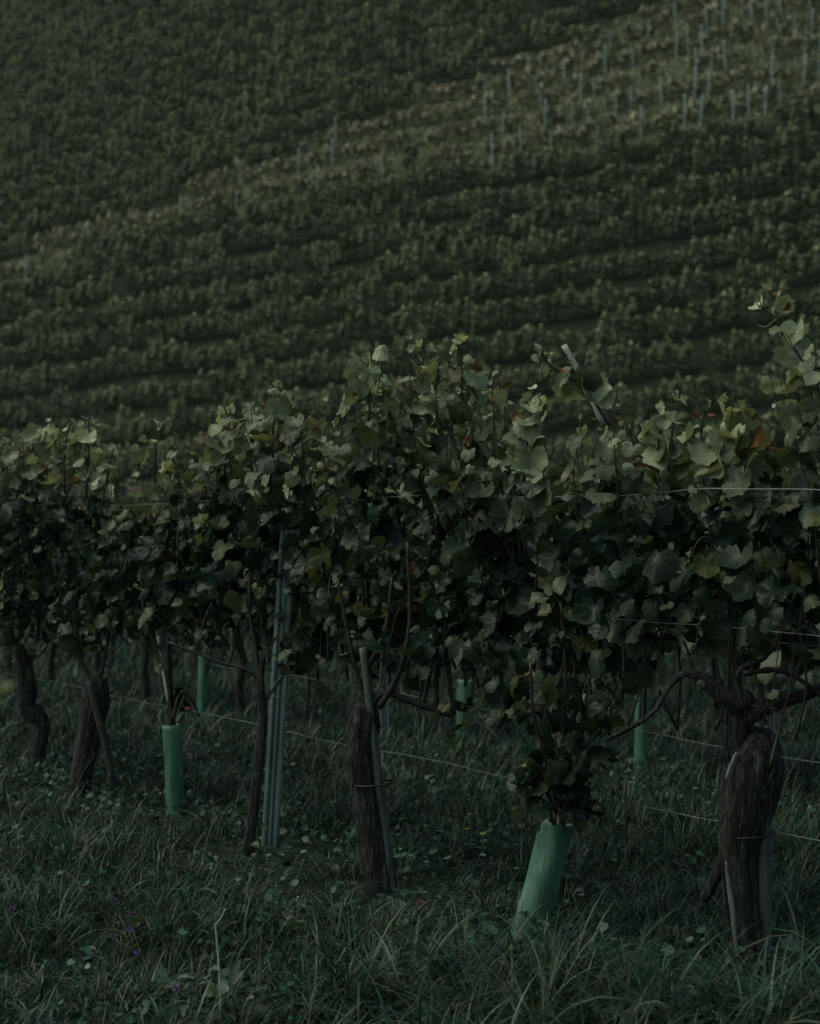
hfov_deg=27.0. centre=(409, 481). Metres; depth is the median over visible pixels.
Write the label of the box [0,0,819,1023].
ground
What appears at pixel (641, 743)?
grow tube
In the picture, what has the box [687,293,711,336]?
hillside vine
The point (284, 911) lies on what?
weed
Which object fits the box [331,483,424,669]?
grapevine
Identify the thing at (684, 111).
hillside stake
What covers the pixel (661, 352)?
hillside vine
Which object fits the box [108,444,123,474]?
hillside vine
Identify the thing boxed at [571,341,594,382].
hillside vine
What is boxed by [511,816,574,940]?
grow tube
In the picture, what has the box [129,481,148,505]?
hillside vine
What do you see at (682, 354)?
hillside vine
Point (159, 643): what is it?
bamboo cane
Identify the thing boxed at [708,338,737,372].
hillside vine
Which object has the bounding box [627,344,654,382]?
hillside vine
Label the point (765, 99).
hillside stake
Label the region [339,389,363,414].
hillside vine
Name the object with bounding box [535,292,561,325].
hillside vine
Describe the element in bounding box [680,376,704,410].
hillside vine
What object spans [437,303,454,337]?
hillside vine
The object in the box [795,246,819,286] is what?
hillside vine
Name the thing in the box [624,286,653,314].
hillside vine
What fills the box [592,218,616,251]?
hillside vine
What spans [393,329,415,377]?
hillside vine
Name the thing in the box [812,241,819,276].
hillside vine
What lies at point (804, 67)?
hillside stake
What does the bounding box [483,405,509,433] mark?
hillside vine
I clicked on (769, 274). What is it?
hillside vine
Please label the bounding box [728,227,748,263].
hillside vine
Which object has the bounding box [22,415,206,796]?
grapevine
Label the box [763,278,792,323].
hillside vine
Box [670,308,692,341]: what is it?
hillside vine
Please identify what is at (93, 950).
clover flower
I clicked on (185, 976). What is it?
broadleaf weed
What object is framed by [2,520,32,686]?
grapevine
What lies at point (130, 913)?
clover flower
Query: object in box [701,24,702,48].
hillside stake
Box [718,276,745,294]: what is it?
hillside vine
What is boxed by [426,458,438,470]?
hillside vine
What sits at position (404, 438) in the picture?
hillside vine
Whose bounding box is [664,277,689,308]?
hillside vine
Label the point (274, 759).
trellis post
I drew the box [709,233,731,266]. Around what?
hillside vine
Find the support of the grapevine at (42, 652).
on the ground at (576, 324)
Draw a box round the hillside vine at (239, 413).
[235,399,252,427]
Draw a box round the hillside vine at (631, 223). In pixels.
[621,207,648,246]
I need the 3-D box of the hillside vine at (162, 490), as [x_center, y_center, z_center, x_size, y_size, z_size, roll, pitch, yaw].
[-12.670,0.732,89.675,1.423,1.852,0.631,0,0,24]
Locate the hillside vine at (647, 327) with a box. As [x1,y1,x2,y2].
[630,312,659,347]
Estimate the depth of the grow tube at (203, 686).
12.84 m
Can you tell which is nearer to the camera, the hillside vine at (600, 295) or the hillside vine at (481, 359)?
the hillside vine at (481, 359)
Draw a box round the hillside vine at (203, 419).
[194,407,213,433]
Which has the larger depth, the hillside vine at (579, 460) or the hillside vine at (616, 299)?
the hillside vine at (616, 299)
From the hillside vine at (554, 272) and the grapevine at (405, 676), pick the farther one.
the hillside vine at (554, 272)
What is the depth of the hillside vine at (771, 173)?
94.38 m
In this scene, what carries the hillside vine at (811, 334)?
on the ground at (576, 324)
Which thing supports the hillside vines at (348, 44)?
on the ground at (576, 324)
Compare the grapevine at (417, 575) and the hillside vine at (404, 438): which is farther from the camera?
the hillside vine at (404, 438)
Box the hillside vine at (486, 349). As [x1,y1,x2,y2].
[474,337,497,368]
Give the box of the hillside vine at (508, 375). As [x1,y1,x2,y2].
[499,366,519,400]
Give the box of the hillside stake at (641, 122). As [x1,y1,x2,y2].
[641,106,641,139]
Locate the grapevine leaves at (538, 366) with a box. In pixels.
[533,343,556,396]
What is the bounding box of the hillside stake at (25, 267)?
[25,255,26,280]
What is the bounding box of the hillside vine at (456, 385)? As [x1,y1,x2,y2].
[449,379,464,398]
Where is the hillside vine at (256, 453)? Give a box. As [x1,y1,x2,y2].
[253,440,267,457]
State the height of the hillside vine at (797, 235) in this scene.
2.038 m
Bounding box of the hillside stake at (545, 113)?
[544,99,545,126]
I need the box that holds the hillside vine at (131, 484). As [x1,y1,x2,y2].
[126,479,133,496]
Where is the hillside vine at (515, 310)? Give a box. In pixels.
[501,295,526,329]
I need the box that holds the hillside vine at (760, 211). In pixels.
[749,198,774,229]
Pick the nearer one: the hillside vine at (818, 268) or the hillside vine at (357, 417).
the hillside vine at (818, 268)
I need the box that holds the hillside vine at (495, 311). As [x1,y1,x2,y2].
[486,300,508,331]
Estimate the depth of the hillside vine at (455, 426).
84.38 m
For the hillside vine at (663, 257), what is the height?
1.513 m
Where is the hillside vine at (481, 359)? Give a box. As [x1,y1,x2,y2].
[460,353,484,399]
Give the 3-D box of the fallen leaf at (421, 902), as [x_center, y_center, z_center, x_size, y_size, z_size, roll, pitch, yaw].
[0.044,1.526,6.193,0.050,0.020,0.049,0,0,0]
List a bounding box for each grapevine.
[0,427,117,771]
[0,434,31,623]
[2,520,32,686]
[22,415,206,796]
[22,508,86,691]
[39,626,44,661]
[50,479,133,676]
[72,628,78,665]
[99,469,198,710]
[109,630,114,668]
[116,385,278,725]
[151,500,238,653]
[169,379,388,854]
[175,551,198,676]
[187,497,277,719]
[236,537,258,670]
[238,479,372,729]
[310,327,544,898]
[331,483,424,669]
[343,630,345,688]
[377,559,409,694]
[384,493,526,679]
[441,343,711,934]
[481,439,639,748]
[573,438,701,742]
[583,390,819,980]
[620,574,668,712]
[656,470,819,726]
[663,614,675,677]
[669,507,764,727]
[718,508,755,693]
[748,283,819,612]
[799,538,819,682]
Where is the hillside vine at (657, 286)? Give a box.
[646,270,669,306]
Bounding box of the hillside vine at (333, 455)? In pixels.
[321,442,338,476]
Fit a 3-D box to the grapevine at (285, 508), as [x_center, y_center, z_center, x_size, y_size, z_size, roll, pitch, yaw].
[-0.715,0.873,11.795,0.684,1.905,1.116,0,0,-35]
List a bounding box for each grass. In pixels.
[0,0,819,483]
[0,619,819,1023]
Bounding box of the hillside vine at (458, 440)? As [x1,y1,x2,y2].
[444,436,465,472]
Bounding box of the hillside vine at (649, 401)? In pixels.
[640,387,667,414]
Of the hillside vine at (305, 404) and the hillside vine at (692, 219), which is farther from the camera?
the hillside vine at (692, 219)
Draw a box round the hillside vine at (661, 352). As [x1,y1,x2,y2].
[650,336,675,378]
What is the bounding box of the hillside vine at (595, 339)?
[578,328,603,349]
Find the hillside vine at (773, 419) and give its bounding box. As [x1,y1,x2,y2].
[765,406,786,447]
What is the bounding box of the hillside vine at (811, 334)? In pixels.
[796,314,819,347]
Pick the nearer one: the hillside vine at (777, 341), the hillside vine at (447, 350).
the hillside vine at (777, 341)
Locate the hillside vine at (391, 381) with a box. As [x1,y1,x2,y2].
[377,374,397,400]
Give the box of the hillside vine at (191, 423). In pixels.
[179,412,201,437]
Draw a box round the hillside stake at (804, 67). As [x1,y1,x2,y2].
[803,53,806,80]
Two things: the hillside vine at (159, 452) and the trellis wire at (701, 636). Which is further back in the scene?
the hillside vine at (159, 452)
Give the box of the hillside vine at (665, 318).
[653,306,673,341]
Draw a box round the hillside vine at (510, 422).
[506,413,524,427]
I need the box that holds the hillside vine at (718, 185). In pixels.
[709,172,730,199]
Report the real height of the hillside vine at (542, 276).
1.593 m
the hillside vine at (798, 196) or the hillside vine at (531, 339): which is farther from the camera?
the hillside vine at (798, 196)
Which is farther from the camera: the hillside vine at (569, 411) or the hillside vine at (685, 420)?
the hillside vine at (569, 411)
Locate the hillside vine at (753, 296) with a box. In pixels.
[746,287,773,328]
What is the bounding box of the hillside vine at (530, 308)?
[521,298,540,323]
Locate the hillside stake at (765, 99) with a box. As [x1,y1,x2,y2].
[764,85,766,116]
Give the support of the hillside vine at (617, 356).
on the ground at (576, 324)
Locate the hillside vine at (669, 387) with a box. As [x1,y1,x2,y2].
[660,374,687,412]
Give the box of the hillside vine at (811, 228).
[803,214,819,246]
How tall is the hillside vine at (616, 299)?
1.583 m
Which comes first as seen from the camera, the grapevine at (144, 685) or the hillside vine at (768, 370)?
the grapevine at (144, 685)
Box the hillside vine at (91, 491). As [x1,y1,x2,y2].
[87,480,105,497]
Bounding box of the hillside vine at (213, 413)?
[209,406,227,433]
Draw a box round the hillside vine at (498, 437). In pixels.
[482,424,501,460]
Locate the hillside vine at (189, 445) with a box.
[178,435,197,470]
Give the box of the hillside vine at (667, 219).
[660,205,681,242]
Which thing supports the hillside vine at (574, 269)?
on the ground at (576, 324)
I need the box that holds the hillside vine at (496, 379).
[483,365,504,403]
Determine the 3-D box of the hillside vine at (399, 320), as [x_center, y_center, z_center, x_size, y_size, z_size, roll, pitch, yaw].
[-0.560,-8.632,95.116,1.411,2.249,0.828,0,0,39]
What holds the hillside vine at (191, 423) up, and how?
on the ground at (576, 324)
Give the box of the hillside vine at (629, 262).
[622,251,641,278]
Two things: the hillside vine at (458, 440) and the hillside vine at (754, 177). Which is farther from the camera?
the hillside vine at (754, 177)
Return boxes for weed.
[153,998,190,1016]
[176,974,191,996]
[206,909,245,1021]
[282,909,292,918]
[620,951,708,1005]
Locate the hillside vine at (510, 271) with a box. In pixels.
[502,254,523,298]
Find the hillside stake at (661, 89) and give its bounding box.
[660,77,661,106]
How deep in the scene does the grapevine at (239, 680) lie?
12.42 m
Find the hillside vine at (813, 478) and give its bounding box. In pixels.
[801,463,819,487]
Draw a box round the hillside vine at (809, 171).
[799,160,819,189]
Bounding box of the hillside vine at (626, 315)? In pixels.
[616,298,639,348]
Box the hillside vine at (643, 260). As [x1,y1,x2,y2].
[635,250,662,278]
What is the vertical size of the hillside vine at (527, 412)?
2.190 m
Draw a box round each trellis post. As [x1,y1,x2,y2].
[261,530,295,846]
[379,560,389,742]
[765,537,775,734]
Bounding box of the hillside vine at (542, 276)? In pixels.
[532,267,557,293]
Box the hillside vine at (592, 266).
[584,257,607,282]
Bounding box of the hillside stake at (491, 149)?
[491,133,492,164]
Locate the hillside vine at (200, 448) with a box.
[196,432,206,462]
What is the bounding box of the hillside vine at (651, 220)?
[641,203,664,243]
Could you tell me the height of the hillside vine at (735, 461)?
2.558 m
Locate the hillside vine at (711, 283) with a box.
[698,270,723,298]
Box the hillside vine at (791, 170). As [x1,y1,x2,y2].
[778,150,803,189]
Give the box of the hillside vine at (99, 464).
[96,460,106,474]
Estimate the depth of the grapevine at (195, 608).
12.90 m
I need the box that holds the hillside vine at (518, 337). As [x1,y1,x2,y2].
[508,325,530,363]
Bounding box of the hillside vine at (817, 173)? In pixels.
[815,152,819,179]
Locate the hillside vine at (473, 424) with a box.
[466,412,487,434]
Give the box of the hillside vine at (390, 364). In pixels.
[379,353,399,377]
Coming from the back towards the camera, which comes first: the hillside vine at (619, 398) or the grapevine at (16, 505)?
the hillside vine at (619, 398)
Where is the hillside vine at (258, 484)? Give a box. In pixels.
[254,474,269,489]
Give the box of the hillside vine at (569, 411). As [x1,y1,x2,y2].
[559,399,584,429]
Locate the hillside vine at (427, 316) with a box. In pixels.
[420,299,439,340]
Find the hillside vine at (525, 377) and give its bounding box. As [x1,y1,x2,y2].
[513,364,540,394]
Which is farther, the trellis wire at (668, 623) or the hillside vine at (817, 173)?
the hillside vine at (817, 173)
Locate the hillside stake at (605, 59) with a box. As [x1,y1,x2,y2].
[605,44,605,75]
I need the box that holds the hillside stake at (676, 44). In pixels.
[676,31,677,59]
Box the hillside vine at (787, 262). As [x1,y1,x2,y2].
[776,245,801,284]
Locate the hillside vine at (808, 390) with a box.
[803,381,819,395]
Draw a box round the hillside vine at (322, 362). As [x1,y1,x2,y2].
[310,349,332,385]
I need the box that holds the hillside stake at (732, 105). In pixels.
[732,90,733,120]
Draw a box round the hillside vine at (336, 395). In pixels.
[323,383,344,416]
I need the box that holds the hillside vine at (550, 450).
[546,440,564,466]
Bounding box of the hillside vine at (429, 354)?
[422,345,444,365]
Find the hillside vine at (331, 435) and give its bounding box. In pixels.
[317,428,334,444]
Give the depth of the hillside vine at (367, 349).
92.81 m
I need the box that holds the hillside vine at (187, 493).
[173,480,197,499]
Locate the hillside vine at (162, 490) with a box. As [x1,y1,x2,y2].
[160,483,174,502]
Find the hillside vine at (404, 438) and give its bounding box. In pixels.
[398,414,416,450]
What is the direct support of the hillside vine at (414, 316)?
on the ground at (576, 324)
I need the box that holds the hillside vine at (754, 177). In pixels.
[742,162,768,198]
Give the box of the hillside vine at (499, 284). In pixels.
[482,275,507,300]
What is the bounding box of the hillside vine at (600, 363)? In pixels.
[590,344,613,380]
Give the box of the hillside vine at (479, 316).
[469,306,489,335]
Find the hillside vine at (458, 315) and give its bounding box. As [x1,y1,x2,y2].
[450,297,471,332]
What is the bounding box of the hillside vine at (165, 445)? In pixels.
[162,436,182,475]
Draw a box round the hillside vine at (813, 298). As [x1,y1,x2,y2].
[807,285,819,319]
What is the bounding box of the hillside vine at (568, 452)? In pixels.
[554,437,579,466]
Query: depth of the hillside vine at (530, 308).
91.77 m
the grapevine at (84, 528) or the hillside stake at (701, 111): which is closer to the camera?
the grapevine at (84, 528)
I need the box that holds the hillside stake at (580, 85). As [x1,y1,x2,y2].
[580,73,581,100]
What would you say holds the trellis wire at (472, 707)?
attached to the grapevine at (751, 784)
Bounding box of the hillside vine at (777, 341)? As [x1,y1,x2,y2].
[771,323,797,345]
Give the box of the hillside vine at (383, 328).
[369,313,393,344]
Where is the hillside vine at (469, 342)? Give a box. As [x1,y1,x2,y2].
[457,328,478,364]
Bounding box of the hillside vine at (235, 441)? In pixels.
[230,427,241,464]
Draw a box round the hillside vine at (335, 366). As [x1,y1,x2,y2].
[328,356,345,383]
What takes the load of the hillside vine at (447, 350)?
on the ground at (576, 324)
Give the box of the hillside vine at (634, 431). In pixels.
[617,407,644,459]
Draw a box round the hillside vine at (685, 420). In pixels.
[675,407,705,442]
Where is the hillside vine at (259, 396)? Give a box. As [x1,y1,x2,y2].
[252,382,272,408]
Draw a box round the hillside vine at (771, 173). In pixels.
[764,153,786,196]
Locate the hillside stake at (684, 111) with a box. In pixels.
[684,95,684,128]
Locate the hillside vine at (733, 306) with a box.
[724,287,750,330]
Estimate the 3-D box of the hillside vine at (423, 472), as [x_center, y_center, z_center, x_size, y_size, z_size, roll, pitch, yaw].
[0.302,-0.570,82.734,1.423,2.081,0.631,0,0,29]
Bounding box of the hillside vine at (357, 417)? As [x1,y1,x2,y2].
[346,407,365,448]
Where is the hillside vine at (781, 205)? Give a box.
[769,191,791,226]
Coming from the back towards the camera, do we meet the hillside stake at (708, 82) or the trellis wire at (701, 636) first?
the hillside stake at (708, 82)
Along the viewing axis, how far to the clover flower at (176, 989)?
4.86 m
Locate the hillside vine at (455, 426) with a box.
[449,412,473,441]
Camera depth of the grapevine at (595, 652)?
5.92 m
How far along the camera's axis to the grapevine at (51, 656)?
14.87 m
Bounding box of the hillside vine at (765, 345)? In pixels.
[751,333,780,360]
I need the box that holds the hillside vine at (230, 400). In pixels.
[223,388,244,428]
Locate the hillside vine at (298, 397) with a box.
[288,387,301,412]
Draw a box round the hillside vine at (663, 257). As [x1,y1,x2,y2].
[655,249,677,271]
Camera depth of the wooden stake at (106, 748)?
8.61 m
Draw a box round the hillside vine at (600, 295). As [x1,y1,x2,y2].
[591,279,613,312]
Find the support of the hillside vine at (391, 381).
on the ground at (576, 324)
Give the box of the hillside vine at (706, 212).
[696,199,718,234]
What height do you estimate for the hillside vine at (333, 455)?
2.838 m
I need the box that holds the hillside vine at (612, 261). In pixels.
[603,248,625,281]
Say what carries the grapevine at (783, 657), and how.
on the ground at (576, 324)
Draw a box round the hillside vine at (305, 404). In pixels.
[294,390,316,421]
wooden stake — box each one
[86,680,117,790]
[355,647,395,897]
[736,815,775,973]
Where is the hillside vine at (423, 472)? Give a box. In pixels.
[404,448,428,479]
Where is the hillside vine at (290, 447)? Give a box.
[283,443,301,459]
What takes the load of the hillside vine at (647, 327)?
on the ground at (576, 324)
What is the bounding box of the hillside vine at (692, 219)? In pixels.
[679,206,699,238]
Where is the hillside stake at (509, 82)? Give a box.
[508,69,509,95]
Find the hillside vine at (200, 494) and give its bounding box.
[188,488,208,503]
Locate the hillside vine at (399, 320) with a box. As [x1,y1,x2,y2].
[389,305,408,336]
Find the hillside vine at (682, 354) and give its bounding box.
[671,341,697,376]
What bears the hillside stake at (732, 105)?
on the ground at (576, 324)
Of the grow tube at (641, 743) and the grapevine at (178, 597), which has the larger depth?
the grow tube at (641, 743)
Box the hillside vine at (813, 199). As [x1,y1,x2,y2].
[805,184,819,219]
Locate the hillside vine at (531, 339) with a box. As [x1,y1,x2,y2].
[523,323,546,362]
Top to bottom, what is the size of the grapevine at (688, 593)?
1.888 m
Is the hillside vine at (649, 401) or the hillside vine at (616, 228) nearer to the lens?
the hillside vine at (649, 401)
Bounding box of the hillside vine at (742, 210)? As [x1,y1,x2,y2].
[732,198,755,231]
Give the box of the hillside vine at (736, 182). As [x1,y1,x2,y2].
[728,168,750,200]
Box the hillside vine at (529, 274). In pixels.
[515,265,537,296]
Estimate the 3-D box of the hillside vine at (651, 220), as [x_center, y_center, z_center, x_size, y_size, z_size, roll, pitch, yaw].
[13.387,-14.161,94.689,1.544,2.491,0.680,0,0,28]
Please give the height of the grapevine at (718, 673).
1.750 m
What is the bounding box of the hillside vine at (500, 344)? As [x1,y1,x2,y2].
[493,331,512,365]
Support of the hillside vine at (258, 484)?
on the ground at (576, 324)
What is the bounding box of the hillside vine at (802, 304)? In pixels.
[788,292,812,320]
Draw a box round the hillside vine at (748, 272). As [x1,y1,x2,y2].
[737,258,763,290]
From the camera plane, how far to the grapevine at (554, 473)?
9.75 m
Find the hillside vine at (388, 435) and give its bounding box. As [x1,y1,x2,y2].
[385,425,401,448]
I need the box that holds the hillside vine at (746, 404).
[723,398,749,453]
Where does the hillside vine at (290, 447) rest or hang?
on the ground at (576, 324)
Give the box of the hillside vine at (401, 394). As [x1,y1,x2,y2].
[393,376,411,411]
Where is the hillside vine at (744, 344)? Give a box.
[731,329,759,366]
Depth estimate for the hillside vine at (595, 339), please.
87.30 m
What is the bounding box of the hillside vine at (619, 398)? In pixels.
[602,382,626,425]
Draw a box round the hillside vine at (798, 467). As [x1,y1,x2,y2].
[779,461,804,491]
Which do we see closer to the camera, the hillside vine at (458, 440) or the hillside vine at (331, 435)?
the hillside vine at (458, 440)
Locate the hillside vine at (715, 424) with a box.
[710,421,721,429]
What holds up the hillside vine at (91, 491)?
on the ground at (576, 324)
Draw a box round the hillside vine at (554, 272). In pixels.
[546,262,573,287]
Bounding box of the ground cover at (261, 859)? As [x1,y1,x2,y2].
[0,741,819,1023]
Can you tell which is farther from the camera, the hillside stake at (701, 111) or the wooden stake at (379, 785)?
the hillside stake at (701, 111)
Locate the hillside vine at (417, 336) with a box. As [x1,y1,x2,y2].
[408,326,428,371]
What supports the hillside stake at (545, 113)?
on the ground at (576, 324)
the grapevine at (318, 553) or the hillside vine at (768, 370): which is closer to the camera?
the grapevine at (318, 553)
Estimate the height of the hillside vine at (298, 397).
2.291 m
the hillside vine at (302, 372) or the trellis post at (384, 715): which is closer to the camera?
the trellis post at (384, 715)
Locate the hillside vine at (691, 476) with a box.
[687,469,712,485]
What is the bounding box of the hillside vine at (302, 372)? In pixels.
[296,357,316,389]
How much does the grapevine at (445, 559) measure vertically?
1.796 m
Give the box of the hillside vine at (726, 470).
[706,454,734,480]
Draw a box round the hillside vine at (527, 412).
[518,394,545,424]
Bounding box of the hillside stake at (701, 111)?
[700,96,702,126]
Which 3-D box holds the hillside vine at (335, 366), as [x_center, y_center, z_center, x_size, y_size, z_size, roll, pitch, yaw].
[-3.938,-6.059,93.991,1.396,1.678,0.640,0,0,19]
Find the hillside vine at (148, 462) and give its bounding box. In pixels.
[129,452,153,479]
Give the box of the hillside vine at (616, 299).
[608,288,631,310]
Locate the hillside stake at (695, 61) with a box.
[695,47,696,74]
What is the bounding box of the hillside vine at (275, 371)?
[264,358,285,387]
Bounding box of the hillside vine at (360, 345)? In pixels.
[343,340,364,366]
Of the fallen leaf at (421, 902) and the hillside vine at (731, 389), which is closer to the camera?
the fallen leaf at (421, 902)
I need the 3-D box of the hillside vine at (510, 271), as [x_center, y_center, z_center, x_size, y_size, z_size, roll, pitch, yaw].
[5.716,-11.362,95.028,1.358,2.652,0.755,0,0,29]
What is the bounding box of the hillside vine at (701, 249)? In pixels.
[688,235,715,270]
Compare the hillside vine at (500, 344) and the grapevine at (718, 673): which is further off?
the hillside vine at (500, 344)
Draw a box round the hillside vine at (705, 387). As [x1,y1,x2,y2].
[696,372,727,413]
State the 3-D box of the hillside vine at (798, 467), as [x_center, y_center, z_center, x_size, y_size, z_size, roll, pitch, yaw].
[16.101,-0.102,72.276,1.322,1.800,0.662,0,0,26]
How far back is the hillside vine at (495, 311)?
92.53 m
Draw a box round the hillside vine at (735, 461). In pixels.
[727,454,742,474]
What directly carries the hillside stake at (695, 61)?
on the ground at (576, 324)
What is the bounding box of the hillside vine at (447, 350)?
[441,338,459,368]
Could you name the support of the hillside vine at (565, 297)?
on the ground at (576, 324)
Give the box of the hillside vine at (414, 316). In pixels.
[405,303,422,334]
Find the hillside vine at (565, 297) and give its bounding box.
[555,284,578,323]
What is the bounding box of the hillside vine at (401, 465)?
[387,457,410,483]
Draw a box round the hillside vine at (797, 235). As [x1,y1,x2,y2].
[781,220,809,251]
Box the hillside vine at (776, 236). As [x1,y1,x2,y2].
[764,222,789,256]
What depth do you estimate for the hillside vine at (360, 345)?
93.47 m
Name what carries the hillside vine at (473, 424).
on the ground at (576, 324)
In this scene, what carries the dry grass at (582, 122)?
on the ground at (576, 324)
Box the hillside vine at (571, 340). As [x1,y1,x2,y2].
[561,331,580,352]
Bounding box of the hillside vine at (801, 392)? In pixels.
[781,375,807,399]
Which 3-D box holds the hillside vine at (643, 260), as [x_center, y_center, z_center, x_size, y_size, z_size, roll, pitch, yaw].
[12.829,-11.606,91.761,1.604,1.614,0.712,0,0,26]
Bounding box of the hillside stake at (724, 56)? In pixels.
[723,40,726,72]
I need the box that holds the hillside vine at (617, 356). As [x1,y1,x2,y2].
[609,337,633,381]
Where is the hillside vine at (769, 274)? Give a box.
[756,267,783,286]
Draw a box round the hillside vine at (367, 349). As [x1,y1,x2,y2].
[362,342,381,368]
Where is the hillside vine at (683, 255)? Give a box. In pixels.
[671,247,698,270]
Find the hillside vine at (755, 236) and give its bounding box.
[745,219,772,260]
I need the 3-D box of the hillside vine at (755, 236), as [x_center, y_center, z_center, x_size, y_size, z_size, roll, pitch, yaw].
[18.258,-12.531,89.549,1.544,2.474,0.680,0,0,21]
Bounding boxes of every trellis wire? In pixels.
[7,673,819,840]
[15,630,819,762]
[31,488,819,506]
[193,587,819,645]
[254,580,819,636]
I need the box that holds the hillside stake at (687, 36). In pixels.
[686,23,688,51]
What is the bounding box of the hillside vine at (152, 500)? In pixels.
[147,480,160,503]
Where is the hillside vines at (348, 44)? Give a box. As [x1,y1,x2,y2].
[0,0,819,487]
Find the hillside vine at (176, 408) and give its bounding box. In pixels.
[167,392,187,440]
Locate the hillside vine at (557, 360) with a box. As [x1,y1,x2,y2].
[550,349,576,383]
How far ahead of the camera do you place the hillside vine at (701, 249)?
90.42 m
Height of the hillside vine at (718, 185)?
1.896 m
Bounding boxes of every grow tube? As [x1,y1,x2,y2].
[162,723,183,815]
[197,655,208,718]
[456,679,471,752]
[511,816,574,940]
[634,689,649,776]
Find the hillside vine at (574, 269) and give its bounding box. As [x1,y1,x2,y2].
[567,252,589,287]
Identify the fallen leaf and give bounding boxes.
[0,682,15,693]
[416,900,428,906]
[574,887,584,895]
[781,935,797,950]
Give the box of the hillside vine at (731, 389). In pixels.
[715,382,745,406]
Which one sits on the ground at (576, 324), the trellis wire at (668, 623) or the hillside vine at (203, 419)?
the hillside vine at (203, 419)
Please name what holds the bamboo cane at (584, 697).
in the grow tube at (549, 851)
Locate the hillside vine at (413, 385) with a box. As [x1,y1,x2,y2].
[411,375,428,401]
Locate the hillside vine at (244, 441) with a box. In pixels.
[238,429,256,460]
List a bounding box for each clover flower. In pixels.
[8,906,15,929]
[90,948,96,975]
[110,895,115,925]
[110,933,115,968]
[126,925,132,960]
[127,910,133,931]
[133,949,139,976]
[173,985,179,1013]
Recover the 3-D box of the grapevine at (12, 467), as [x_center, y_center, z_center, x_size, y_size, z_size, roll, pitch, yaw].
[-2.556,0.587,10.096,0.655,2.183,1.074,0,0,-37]
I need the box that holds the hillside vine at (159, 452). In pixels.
[146,442,164,472]
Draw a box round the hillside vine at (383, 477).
[374,465,396,485]
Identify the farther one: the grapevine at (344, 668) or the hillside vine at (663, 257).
the hillside vine at (663, 257)
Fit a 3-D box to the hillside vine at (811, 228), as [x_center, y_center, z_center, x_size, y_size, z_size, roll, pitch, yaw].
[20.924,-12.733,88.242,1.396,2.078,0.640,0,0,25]
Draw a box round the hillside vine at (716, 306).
[705,291,729,332]
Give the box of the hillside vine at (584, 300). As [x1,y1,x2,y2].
[574,289,596,319]
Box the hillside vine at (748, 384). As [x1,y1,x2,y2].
[735,365,764,407]
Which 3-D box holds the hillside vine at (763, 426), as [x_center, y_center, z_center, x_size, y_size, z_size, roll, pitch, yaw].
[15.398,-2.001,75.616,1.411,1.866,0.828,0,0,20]
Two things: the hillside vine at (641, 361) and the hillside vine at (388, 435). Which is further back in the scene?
the hillside vine at (388, 435)
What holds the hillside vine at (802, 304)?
on the ground at (576, 324)
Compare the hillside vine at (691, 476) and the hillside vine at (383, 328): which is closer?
the hillside vine at (691, 476)
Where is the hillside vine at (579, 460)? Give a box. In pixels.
[572,443,596,464]
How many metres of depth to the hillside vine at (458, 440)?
81.84 m
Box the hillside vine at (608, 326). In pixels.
[598,311,618,348]
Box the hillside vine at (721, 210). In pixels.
[713,194,736,235]
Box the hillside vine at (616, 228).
[607,216,630,248]
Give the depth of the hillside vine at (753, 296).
83.84 m
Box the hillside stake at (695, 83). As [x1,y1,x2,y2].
[694,67,695,98]
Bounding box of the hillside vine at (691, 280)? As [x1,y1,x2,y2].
[680,265,705,299]
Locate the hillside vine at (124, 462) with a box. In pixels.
[118,450,136,478]
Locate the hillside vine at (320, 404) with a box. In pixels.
[310,390,327,416]
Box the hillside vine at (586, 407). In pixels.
[579,398,604,429]
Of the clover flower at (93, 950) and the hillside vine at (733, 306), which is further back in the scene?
the hillside vine at (733, 306)
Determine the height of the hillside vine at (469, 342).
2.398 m
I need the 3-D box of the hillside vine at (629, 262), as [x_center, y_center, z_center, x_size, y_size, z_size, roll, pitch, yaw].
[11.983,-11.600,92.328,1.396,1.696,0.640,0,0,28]
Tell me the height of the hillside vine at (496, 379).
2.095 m
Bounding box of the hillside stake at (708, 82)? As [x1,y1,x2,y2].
[708,68,709,98]
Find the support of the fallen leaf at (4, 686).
on the ground at (576, 324)
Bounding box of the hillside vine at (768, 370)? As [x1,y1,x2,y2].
[759,356,786,409]
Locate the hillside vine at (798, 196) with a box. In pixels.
[786,179,810,223]
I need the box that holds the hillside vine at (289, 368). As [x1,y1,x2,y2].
[283,358,300,387]
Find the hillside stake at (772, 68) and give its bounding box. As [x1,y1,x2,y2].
[771,55,772,82]
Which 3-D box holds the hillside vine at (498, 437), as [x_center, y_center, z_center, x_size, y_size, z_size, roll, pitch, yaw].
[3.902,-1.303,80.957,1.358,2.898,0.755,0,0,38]
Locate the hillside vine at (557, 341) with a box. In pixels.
[543,332,563,355]
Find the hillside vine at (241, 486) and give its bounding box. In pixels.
[240,468,256,494]
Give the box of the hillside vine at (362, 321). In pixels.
[354,306,378,345]
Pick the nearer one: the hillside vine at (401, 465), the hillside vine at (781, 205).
the hillside vine at (401, 465)
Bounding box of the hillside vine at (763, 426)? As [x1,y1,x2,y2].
[753,415,772,453]
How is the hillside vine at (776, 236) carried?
on the ground at (576, 324)
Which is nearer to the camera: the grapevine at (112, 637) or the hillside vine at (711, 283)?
the grapevine at (112, 637)
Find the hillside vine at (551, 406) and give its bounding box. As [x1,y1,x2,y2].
[544,394,564,432]
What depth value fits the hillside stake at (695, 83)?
107.30 m
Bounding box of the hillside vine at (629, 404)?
[621,390,643,417]
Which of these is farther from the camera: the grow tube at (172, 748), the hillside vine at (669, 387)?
the hillside vine at (669, 387)
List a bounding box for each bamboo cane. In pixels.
[156,635,167,700]
[557,694,586,823]
[561,344,604,425]

